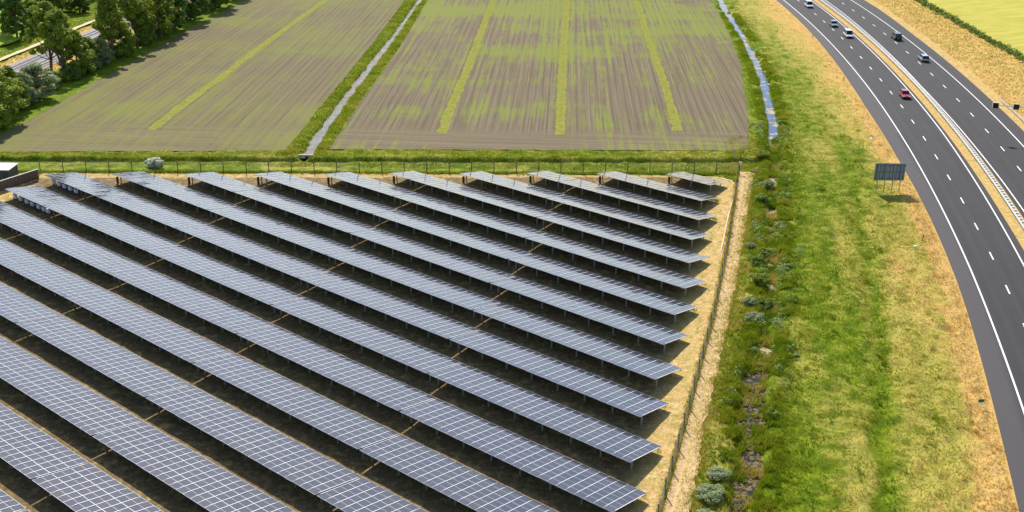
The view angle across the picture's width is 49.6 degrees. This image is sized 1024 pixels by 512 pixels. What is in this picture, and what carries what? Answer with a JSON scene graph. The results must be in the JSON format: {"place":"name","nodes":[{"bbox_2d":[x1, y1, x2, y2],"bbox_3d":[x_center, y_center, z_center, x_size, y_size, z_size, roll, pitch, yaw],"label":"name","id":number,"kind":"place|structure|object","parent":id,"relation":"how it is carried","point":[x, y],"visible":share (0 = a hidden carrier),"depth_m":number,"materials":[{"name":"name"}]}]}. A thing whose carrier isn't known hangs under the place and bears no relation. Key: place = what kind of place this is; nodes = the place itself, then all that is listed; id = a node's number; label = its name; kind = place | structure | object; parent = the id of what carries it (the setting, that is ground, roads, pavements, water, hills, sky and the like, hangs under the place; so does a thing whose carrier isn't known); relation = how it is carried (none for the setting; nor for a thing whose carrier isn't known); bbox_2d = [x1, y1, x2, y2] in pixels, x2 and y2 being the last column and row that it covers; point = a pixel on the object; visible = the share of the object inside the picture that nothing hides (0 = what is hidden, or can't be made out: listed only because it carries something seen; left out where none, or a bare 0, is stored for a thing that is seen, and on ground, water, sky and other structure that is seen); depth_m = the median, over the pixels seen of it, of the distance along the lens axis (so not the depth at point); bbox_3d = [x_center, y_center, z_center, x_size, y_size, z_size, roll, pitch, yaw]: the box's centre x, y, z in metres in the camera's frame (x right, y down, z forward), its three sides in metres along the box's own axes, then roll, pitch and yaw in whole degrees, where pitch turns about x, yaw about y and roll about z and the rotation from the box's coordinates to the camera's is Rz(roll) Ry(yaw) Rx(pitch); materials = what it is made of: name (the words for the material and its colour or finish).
{"place":"outdoors","nodes":[
{"label":"outdoors","id":0,"kind":"place"},
{"bbox_2d":[0,0,34,44],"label":"meadow","id":1,"kind":"structure","parent":0,"point":[8,37],"depth_m":284.99,"materials":[{"name":"green plant"}]},
{"bbox_2d":[0,0,28,36],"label":"tree","id":2,"kind":"object","parent":1,"relation":"on","point":[13,8],"visible":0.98,"depth_m":283.38,"materials":[{"name":"green plant"}]},
{"bbox_2d":[0,0,403,151],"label":"field","id":3,"kind":"structure","parent":0,"point":[275,94],"depth_m":241.81,"materials":[{"name":"soil"}]},
{"bbox_2d":[148,0,327,129],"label":"grass strip","id":4,"kind":"object","parent":3,"relation":"on","point":[187,101],"depth_m":254.42,"materials":[{"name":"plant"}]},
{"bbox_2d":[1,188,721,510],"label":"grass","id":5,"kind":"structure","parent":0,"point":[715,200],"depth_m":115.04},
{"bbox_2d":[303,0,421,154],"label":"water","id":6,"kind":"structure","parent":0,"point":[316,140],"depth_m":239.10,"materials":[{"name":"liquid"}]},
{"bbox_2d":[0,172,730,511],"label":"grass","id":7,"kind":"structure","parent":0,"point":[387,318],"depth_m":141.25,"materials":[{"name":"plant"}]},
{"bbox_2d":[0,0,1023,511],"bbox_3d":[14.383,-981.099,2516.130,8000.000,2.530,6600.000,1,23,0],"label":"ground","id":8,"kind":"structure","parent":0,"point":[644,476],"depth_m":139.93,"materials":[{"name":"plant"}]},
{"bbox_2d":[0,163,18,179],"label":"transformer station","id":9,"kind":"object","parent":8,"relation":"on","point":[8,170],"visible":0.83,"depth_m":181.21,"materials":[{"name":"white"}]},
{"bbox_2d":[0,489,25,511],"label":"solar table","id":10,"kind":"object","parent":8,"relation":"on","point":[8,503],"visible":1,"depth_m":98.69,"materials":[{"name":"grey"}]},
{"bbox_2d":[0,67,28,126],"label":"tree","id":11,"kind":"object","parent":8,"relation":"on","point":[9,89],"visible":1,"depth_m":210.16,"materials":[{"name":"green plant"}]},
{"bbox_2d":[1,65,31,110],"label":"tree","id":12,"kind":"object","parent":8,"relation":"on","point":[11,72],"visible":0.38,"depth_m":218.83,"materials":[{"name":"green plant"}]},
{"bbox_2d":[0,169,38,191],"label":"timber screen","id":13,"kind":"object","parent":8,"relation":"on","point":[21,179],"visible":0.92,"depth_m":179.98,"materials":[{"name":"brown wood"}]},
{"bbox_2d":[0,201,41,231],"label":"solar table","id":14,"kind":"object","parent":8,"relation":"on","point":[9,214],"visible":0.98,"depth_m":164.50,"materials":[{"name":"grey"}]},
{"bbox_2d":[16,72,41,105],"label":"bush","id":15,"kind":"object","parent":8,"relation":"on","point":[31,92],"visible":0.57,"depth_m":223.09,"materials":[{"name":"green plant"}]},
{"bbox_2d":[0,282,58,330],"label":"solar table","id":16,"kind":"object","parent":8,"relation":"on","point":[16,306],"visible":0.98,"depth_m":135.51,"materials":[{"name":"grey"}]},
{"bbox_2d":[20,61,60,97],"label":"bush","id":17,"kind":"object","parent":8,"relation":"on","point":[34,70],"visible":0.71,"depth_m":228.64,"materials":[{"name":"green plant"}]},
{"bbox_2d":[5,186,76,211],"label":"solar table","id":18,"kind":"object","parent":8,"relation":"on","point":[39,196],"visible":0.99,"depth_m":172.09,"materials":[{"name":"grey"}]},
{"bbox_2d":[0,403,87,478],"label":"solar table","id":19,"kind":"object","parent":8,"relation":"on","point":[29,450],"visible":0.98,"depth_m":106.37,"materials":[{"name":"grey"}]},
{"bbox_2d":[22,0,67,69],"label":"tree","id":20,"kind":"object","parent":8,"relation":"on","point":[40,10],"visible":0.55,"depth_m":249.09,"materials":[{"name":"green plant"}]},
{"bbox_2d":[0,239,103,303],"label":"solar table","id":21,"kind":"object","parent":8,"relation":"on","point":[55,279],"visible":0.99,"depth_m":145.21,"materials":[{"name":"grey"}]},
{"bbox_2d":[37,7,79,72],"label":"tree","id":22,"kind":"object","parent":8,"relation":"on","point":[55,19],"visible":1,"depth_m":243.43,"materials":[{"name":"green plant"}]},
{"bbox_2d":[0,343,141,443],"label":"solar table","id":23,"kind":"object","parent":8,"relation":"on","point":[78,405],"visible":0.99,"depth_m":116.14,"materials":[{"name":"grey"}]},
{"bbox_2d":[55,28,95,74],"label":"tree","id":24,"kind":"object","parent":8,"relation":"on","point":[78,44],"visible":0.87,"depth_m":247.80,"materials":[{"name":"green plant"}]},
{"bbox_2d":[7,220,145,280],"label":"solar table","id":25,"kind":"object","parent":8,"relation":"on","point":[81,249],"visible":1,"depth_m":153.41,"materials":[{"name":"grey"}]},
{"bbox_2d":[45,172,107,194],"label":"solar table","id":26,"kind":"object","parent":8,"relation":"on","point":[75,180],"visible":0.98,"depth_m":179.27,"materials":[{"name":"grey"}]},
{"bbox_2d":[65,0,90,12],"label":"tree","id":27,"kind":"object","parent":8,"relation":"on","point":[81,4],"visible":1,"depth_m":319.37,"materials":[{"name":"green plant"}]},
{"bbox_2d":[0,0,180,97],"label":"grass","id":28,"kind":"structure","parent":8,"relation":"on","point":[8,46],"depth_m":281.57,"materials":[{"name":"plant"}]},
{"bbox_2d":[32,463,162,511],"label":"solar table","id":29,"kind":"object","parent":8,"relation":"on","point":[88,487],"visible":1,"depth_m":100.02,"materials":[{"name":"blue"}]},
{"bbox_2d":[15,315,190,404],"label":"solar table","id":30,"kind":"object","parent":8,"relation":"on","point":[126,368],"visible":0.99,"depth_m":124.02,"materials":[{"name":"grey"}]},
{"bbox_2d":[93,37,114,65],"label":"bush","id":31,"kind":"object","parent":8,"relation":"on","point":[100,42],"visible":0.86,"depth_m":256.59,"materials":[{"name":"green plant"}]},
{"bbox_2d":[91,0,126,59],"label":"tree","id":32,"kind":"object","parent":8,"relation":"on","point":[108,11],"visible":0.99,"depth_m":259.78,"materials":[{"name":"green plant"}]},
{"bbox_2d":[44,202,178,257],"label":"solar table","id":33,"kind":"object","parent":8,"relation":"on","point":[135,236],"visible":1,"depth_m":160.85,"materials":[{"name":"blue"}]},
{"bbox_2d":[104,17,138,56],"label":"tree","id":34,"kind":"object","parent":8,"relation":"on","point":[121,48],"visible":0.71,"depth_m":266.04,"materials":[{"name":"green plant"}]},
{"bbox_2d":[116,0,153,46],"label":"tree","id":35,"kind":"object","parent":8,"relation":"on","point":[129,8],"visible":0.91,"depth_m":273.65,"materials":[{"name":"green plant"}]},
{"bbox_2d":[77,185,207,235],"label":"solar table","id":36,"kind":"object","parent":8,"relation":"on","point":[166,216],"visible":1,"depth_m":168.56,"materials":[{"name":"blue"}]},
{"bbox_2d":[130,1,157,45],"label":"tree","id":37,"kind":"object","parent":8,"relation":"on","point":[147,37],"visible":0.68,"depth_m":277.14,"materials":[{"name":"green plant"}]},
{"bbox_2d":[64,290,233,370],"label":"solar table","id":38,"kind":"object","parent":8,"relation":"on","point":[171,337],"visible":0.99,"depth_m":131.00,"materials":[{"name":"blue"}]},
{"bbox_2d":[140,0,177,36],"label":"tree","id":39,"kind":"object","parent":8,"relation":"on","point":[163,21],"visible":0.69,"depth_m":288.01,"materials":[{"name":"green plant"}]},
{"bbox_2d":[160,0,187,29],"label":"tree","id":40,"kind":"object","parent":8,"relation":"on","point":[179,19],"visible":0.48,"depth_m":296.80,"materials":[{"name":"green plant"}]},
{"bbox_2d":[113,171,236,216],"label":"solar table","id":41,"kind":"object","parent":8,"relation":"on","point":[178,191],"visible":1,"depth_m":175.61,"materials":[{"name":"blue"}]},
{"bbox_2d":[109,267,273,341],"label":"solar table","id":42,"kind":"object","parent":8,"relation":"on","point":[220,313],"visible":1,"depth_m":137.76,"materials":[{"name":"blue"}]},
{"bbox_2d":[92,422,294,511],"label":"solar table","id":43,"kind":"object","parent":8,"relation":"on","point":[202,481],"visible":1,"depth_m":103.20,"materials":[{"name":"grey"}]},
{"bbox_2d":[181,0,209,18],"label":"tree","id":44,"kind":"object","parent":8,"relation":"on","point":[193,7],"visible":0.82,"depth_m":311.14,"materials":[{"name":"green plant"}]},
{"bbox_2d":[184,172,260,198],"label":"solar table","id":45,"kind":"object","parent":8,"relation":"on","point":[225,183],"visible":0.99,"depth_m":179.85,"materials":[{"name":"blue"}]},
{"bbox_2d":[145,245,303,312],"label":"solar table","id":46,"kind":"object","parent":8,"relation":"on","point":[252,286],"visible":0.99,"depth_m":145.15,"materials":[{"name":"blue"}]},
{"bbox_2d":[176,224,328,285],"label":"solar table","id":47,"kind":"object","parent":8,"relation":"on","point":[266,256],"visible":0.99,"depth_m":152.88,"materials":[{"name":"blue"}]},
{"bbox_2d":[146,385,360,502],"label":"solar table","id":48,"kind":"object","parent":8,"relation":"on","point":[295,462],"visible":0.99,"depth_m":108.34,"materials":[{"name":"grey"}]},
{"bbox_2d":[208,206,354,261],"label":"solar table","id":49,"kind":"object","parent":8,"relation":"on","point":[300,237],"visible":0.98,"depth_m":160.20,"materials":[{"name":"blue"}]},
{"bbox_2d":[193,353,398,457],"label":"solar table","id":50,"kind":"object","parent":8,"relation":"on","point":[355,430],"visible":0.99,"depth_m":115.36,"materials":[{"name":"blue"}]},
{"bbox_2d":[234,189,374,239],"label":"solar table","id":51,"kind":"object","parent":8,"relation":"on","point":[324,217],"visible":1,"depth_m":167.85,"materials":[{"name":"blue"}]},
{"bbox_2d":[260,173,396,220],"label":"solar table","id":52,"kind":"object","parent":8,"relation":"on","point":[341,197],"visible":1,"depth_m":175.25,"materials":[{"name":"blue"}]},
{"bbox_2d":[237,325,434,418],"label":"solar table","id":53,"kind":"object","parent":8,"relation":"on","point":[388,391],"visible":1,"depth_m":122.10,"materials":[{"name":"blue"}]},
{"bbox_2d":[275,0,426,158],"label":"grass","id":54,"kind":"structure","parent":8,"relation":"on","point":[391,52],"depth_m":247.68,"materials":[{"name":"plant"}]},
{"bbox_2d":[270,298,460,381],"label":"solar table","id":55,"kind":"object","parent":8,"relation":"on","point":[384,343],"visible":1,"depth_m":129.50,"materials":[{"name":"blue"}]},
{"bbox_2d":[324,172,416,202],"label":"solar table","id":56,"kind":"object","parent":8,"relation":"on","point":[371,184],"visible":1,"depth_m":179.89,"materials":[{"name":"blue"}]},
{"bbox_2d":[317,477,426,511],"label":"solar table","id":57,"kind":"object","parent":8,"relation":"on","point":[363,494],"visible":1,"depth_m":99.55,"materials":[{"name":"blue"}]},
{"bbox_2d":[7,160,738,173],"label":"fence","id":58,"kind":"object","parent":8,"relation":"on","point":[313,165],"visible":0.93,"depth_m":188.29,"materials":[{"name":"silver metal"}]},
{"bbox_2d":[0,139,752,171],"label":"grass","id":59,"kind":"structure","parent":8,"relation":"on","point":[410,165],"depth_m":196.70,"materials":[{"name":"plant"}]},
{"bbox_2d":[18,168,738,175],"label":"grass","id":60,"kind":"structure","parent":8,"relation":"on","point":[180,171],"depth_m":188.39,"materials":[{"name":"plant"}]},
{"bbox_2d":[298,272,478,346],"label":"solar table","id":61,"kind":"object","parent":8,"relation":"on","point":[445,327],"visible":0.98,"depth_m":137.27,"materials":[{"name":"blue"}]},
{"bbox_2d":[145,0,680,134],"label":"grass","id":62,"kind":"structure","parent":8,"relation":"on","point":[648,43],"depth_m":260.36,"materials":[{"name":"plant"}]},
{"bbox_2d":[327,250,499,317],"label":"solar table","id":63,"kind":"object","parent":8,"relation":"on","point":[441,289],"visible":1,"depth_m":144.50,"materials":[{"name":"grey"}]},
{"bbox_2d":[350,228,514,289],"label":"solar table","id":64,"kind":"object","parent":8,"relation":"on","point":[470,268],"visible":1,"depth_m":152.23,"materials":[{"name":"grey"}]},
{"bbox_2d":[373,210,531,265],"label":"solar table","id":65,"kind":"object","parent":8,"relation":"on","point":[465,238],"visible":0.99,"depth_m":159.63,"materials":[{"name":"grey"}]},
{"bbox_2d":[359,435,557,511],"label":"solar table","id":66,"kind":"object","parent":8,"relation":"on","point":[458,482],"visible":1,"depth_m":102.82,"materials":[{"name":"grey"}]},
{"bbox_2d":[393,193,546,244],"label":"solar table","id":67,"kind":"object","parent":8,"relation":"on","point":[497,223],"visible":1,"depth_m":166.97,"materials":[{"name":"grey"}]},
{"bbox_2d":[409,176,555,223],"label":"solar table","id":68,"kind":"object","parent":8,"relation":"on","point":[496,200],"visible":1,"depth_m":174.78,"materials":[{"name":"grey"}]},
{"bbox_2d":[460,171,565,204],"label":"solar table","id":69,"kind":"object","parent":8,"relation":"on","point":[513,184],"visible":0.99,"depth_m":180.62,"materials":[{"name":"grey"}]},
{"bbox_2d":[400,399,646,511],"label":"solar table","id":70,"kind":"object","parent":8,"relation":"on","point":[585,482],"visible":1,"depth_m":106.46,"materials":[{"name":"grey"}]},
{"bbox_2d":[428,363,660,469],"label":"solar table","id":71,"kind":"object","parent":8,"relation":"on","point":[601,436],"visible":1,"depth_m":113.86,"materials":[{"name":"grey"}]},
{"bbox_2d":[527,171,576,188],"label":"solar table","id":72,"kind":"object","parent":8,"relation":"on","point":[553,176],"visible":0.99,"depth_m":184.81,"materials":[{"name":"grey"}]},
{"bbox_2d":[449,330,668,424],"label":"solar table","id":73,"kind":"object","parent":8,"relation":"on","point":[614,394],"visible":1,"depth_m":121.61,"materials":[{"name":"grey"}]},
{"bbox_2d":[473,303,681,387],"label":"solar table","id":74,"kind":"object","parent":8,"relation":"on","point":[615,354],"visible":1,"depth_m":128.91,"materials":[{"name":"grey"}]},
{"bbox_2d":[490,277,688,352],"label":"solar table","id":75,"kind":"object","parent":8,"relation":"on","point":[642,328],"visible":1,"depth_m":136.60,"materials":[{"name":"grey"}]},
{"bbox_2d":[508,254,696,322],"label":"solar table","id":76,"kind":"object","parent":8,"relation":"on","point":[603,284],"visible":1,"depth_m":144.01,"materials":[{"name":"grey"}]},
{"bbox_2d":[526,233,705,295],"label":"solar table","id":77,"kind":"object","parent":8,"relation":"on","point":[662,275],"visible":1,"depth_m":151.33,"materials":[{"name":"grey"}]},
{"bbox_2d":[536,213,708,270],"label":"solar table","id":78,"kind":"object","parent":8,"relation":"on","point":[645,245],"visible":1,"depth_m":159.12,"materials":[{"name":"grey"}]},
{"bbox_2d":[546,195,709,246],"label":"solar table","id":79,"kind":"object","parent":8,"relation":"on","point":[655,224],"visible":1,"depth_m":167.04,"materials":[{"name":"grey"}]},
{"bbox_2d":[560,179,715,227],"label":"solar table","id":80,"kind":"object","parent":8,"relation":"on","point":[648,202],"visible":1,"depth_m":174.43,"materials":[{"name":"grey"}]},
{"bbox_2d":[598,171,718,207],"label":"solar table","id":81,"kind":"object","parent":8,"relation":"on","point":[667,188],"visible":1,"depth_m":180.71,"materials":[{"name":"grey"}]},
{"bbox_2d":[666,172,725,192],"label":"solar table","id":82,"kind":"object","parent":8,"relation":"on","point":[697,178],"visible":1,"depth_m":184.67,"materials":[{"name":"grey"}]},
{"bbox_2d":[657,167,738,511],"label":"fence","id":83,"kind":"object","parent":8,"relation":"on","point":[687,410],"visible":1,"depth_m":123.57,"materials":[{"name":"silver metal"}]},
{"bbox_2d":[656,173,740,511],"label":"grass","id":84,"kind":"structure","parent":8,"relation":"on","point":[683,432],"depth_m":128.23,"materials":[{"name":"plant"}]},
{"bbox_2d":[695,483,725,503],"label":"shrub","id":85,"kind":"object","parent":8,"relation":"on","point":[705,491],"visible":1,"depth_m":102.02,"materials":[{"name":"green plant"}]},
{"bbox_2d":[706,465,732,480],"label":"shrub","id":86,"kind":"object","parent":8,"relation":"on","point":[717,474],"visible":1,"depth_m":105.09,"materials":[{"name":"green plant"}]},
{"bbox_2d":[675,135,773,511],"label":"grass","id":87,"kind":"structure","parent":8,"relation":"on","point":[734,319],"depth_m":134.67,"materials":[{"name":"plant"}]},
{"bbox_2d":[673,3,830,511],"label":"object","id":88,"kind":"object","parent":8,"relation":"on","point":[780,339],"visible":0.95,"depth_m":138.81,"materials":[{"name":"green plant"}]},
{"bbox_2d":[720,120,798,418],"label":"ditch scrub","id":89,"kind":"object","parent":8,"relation":"on","point":[778,277],"visible":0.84,"depth_m":151.78,"materials":[{"name":"green plant"}]},
{"bbox_2d":[727,122,803,414],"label":"ditch scrub","id":90,"kind":"object","parent":8,"relation":"on","point":[800,251],"visible":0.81,"depth_m":153.10,"materials":[{"name":"green plant"}]},
{"bbox_2d":[731,121,804,392],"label":"ditch scrub","id":91,"kind":"object","parent":8,"relation":"on","point":[775,234],"visible":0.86,"depth_m":157.08,"materials":[{"name":"green plant"}]},
{"bbox_2d":[873,163,905,192],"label":"road sign","id":92,"kind":"object","parent":8,"relation":"on","point":[892,172],"visible":1,"depth_m":181.92,"materials":[{"name":"grey"}]},
{"bbox_2d":[820,0,1023,228],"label":"guard rail","id":93,"kind":"object","parent":8,"relation":"on","point":[962,137],"visible":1,"depth_m":221.42,"materials":[{"name":"metal"}]},
{"bbox_2d":[877,0,1023,114],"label":"grass","id":94,"kind":"structure","parent":8,"relation":"on","point":[968,52],"depth_m":290.95,"materials":[{"name":"plant"}]},
{"bbox_2d":[914,0,1023,62],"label":"hedge","id":95,"kind":"object","parent":8,"relation":"on","point":[970,28],"visible":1,"depth_m":310.92,"materials":[{"name":"green plant"}]},
{"bbox_2d":[330,0,749,150],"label":"field","id":96,"kind":"structure","parent":0,"point":[615,99],"depth_m":250.17,"materials":[{"name":"soil"}]},
{"bbox_2d":[437,0,495,133],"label":"grass strip","id":97,"kind":"object","parent":96,"relation":"on","point":[450,108],"depth_m":254.79,"materials":[{"name":"plant"}]},
{"bbox_2d":[554,0,569,134],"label":"grass strip","id":98,"kind":"object","parent":96,"relation":"on","point":[560,114],"depth_m":254.35,"materials":[{"name":"plant"}]},
{"bbox_2d":[633,0,682,130],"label":"grass strip","id":99,"kind":"object","parent":96,"relation":"on","point":[677,125],"depth_m":258.43,"materials":[{"name":"plant"}]},
{"bbox_2d":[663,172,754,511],"bbox_3d":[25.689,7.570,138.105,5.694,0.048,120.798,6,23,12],"label":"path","id":100,"kind":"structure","parent":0,"point":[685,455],"depth_m":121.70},
{"bbox_2d":[717,0,778,145],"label":"water","id":101,"kind":"structure","parent":0,"point":[770,114],"depth_m":255.11,"materials":[{"name":"liquid"}]},
{"bbox_2d":[730,354,769,511],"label":"water","id":102,"kind":"structure","parent":0,"point":[748,486],"depth_m":110.85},
{"bbox_2d":[729,340,773,511],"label":"reeds","id":103,"kind":"object","parent":102,"relation":"in","point":[740,474],"visible":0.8,"depth_m":113.92,"materials":[{"name":"green plant"}]},
{"bbox_2d":[759,154,776,354],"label":"water","id":104,"kind":"structure","parent":0,"point":[773,286],"depth_m":148.90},
{"bbox_2d":[745,136,787,375],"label":"reeds","id":105,"kind":"object","parent":104,"relation":"in","point":[775,159],"visible":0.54,"depth_m":153.56,"materials":[{"name":"green plant"}]},
{"bbox_2d":[777,0,1023,511],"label":"road","id":106,"kind":"structure","parent":0,"point":[983,249],"depth_m":171.47,"materials":[{"name":"asphalt"}]},
{"bbox_2d":[824,0,1023,217],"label":"road","id":107,"kind":"structure","parent":0,"point":[994,137],"depth_m":241.58,"materials":[{"name":"asphalt"}]},
{"bbox_2d":[927,0,1023,54],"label":"field","id":108,"kind":"structure","parent":0,"point":[1002,21],"depth_m":334.85,"materials":[{"name":"plant"}]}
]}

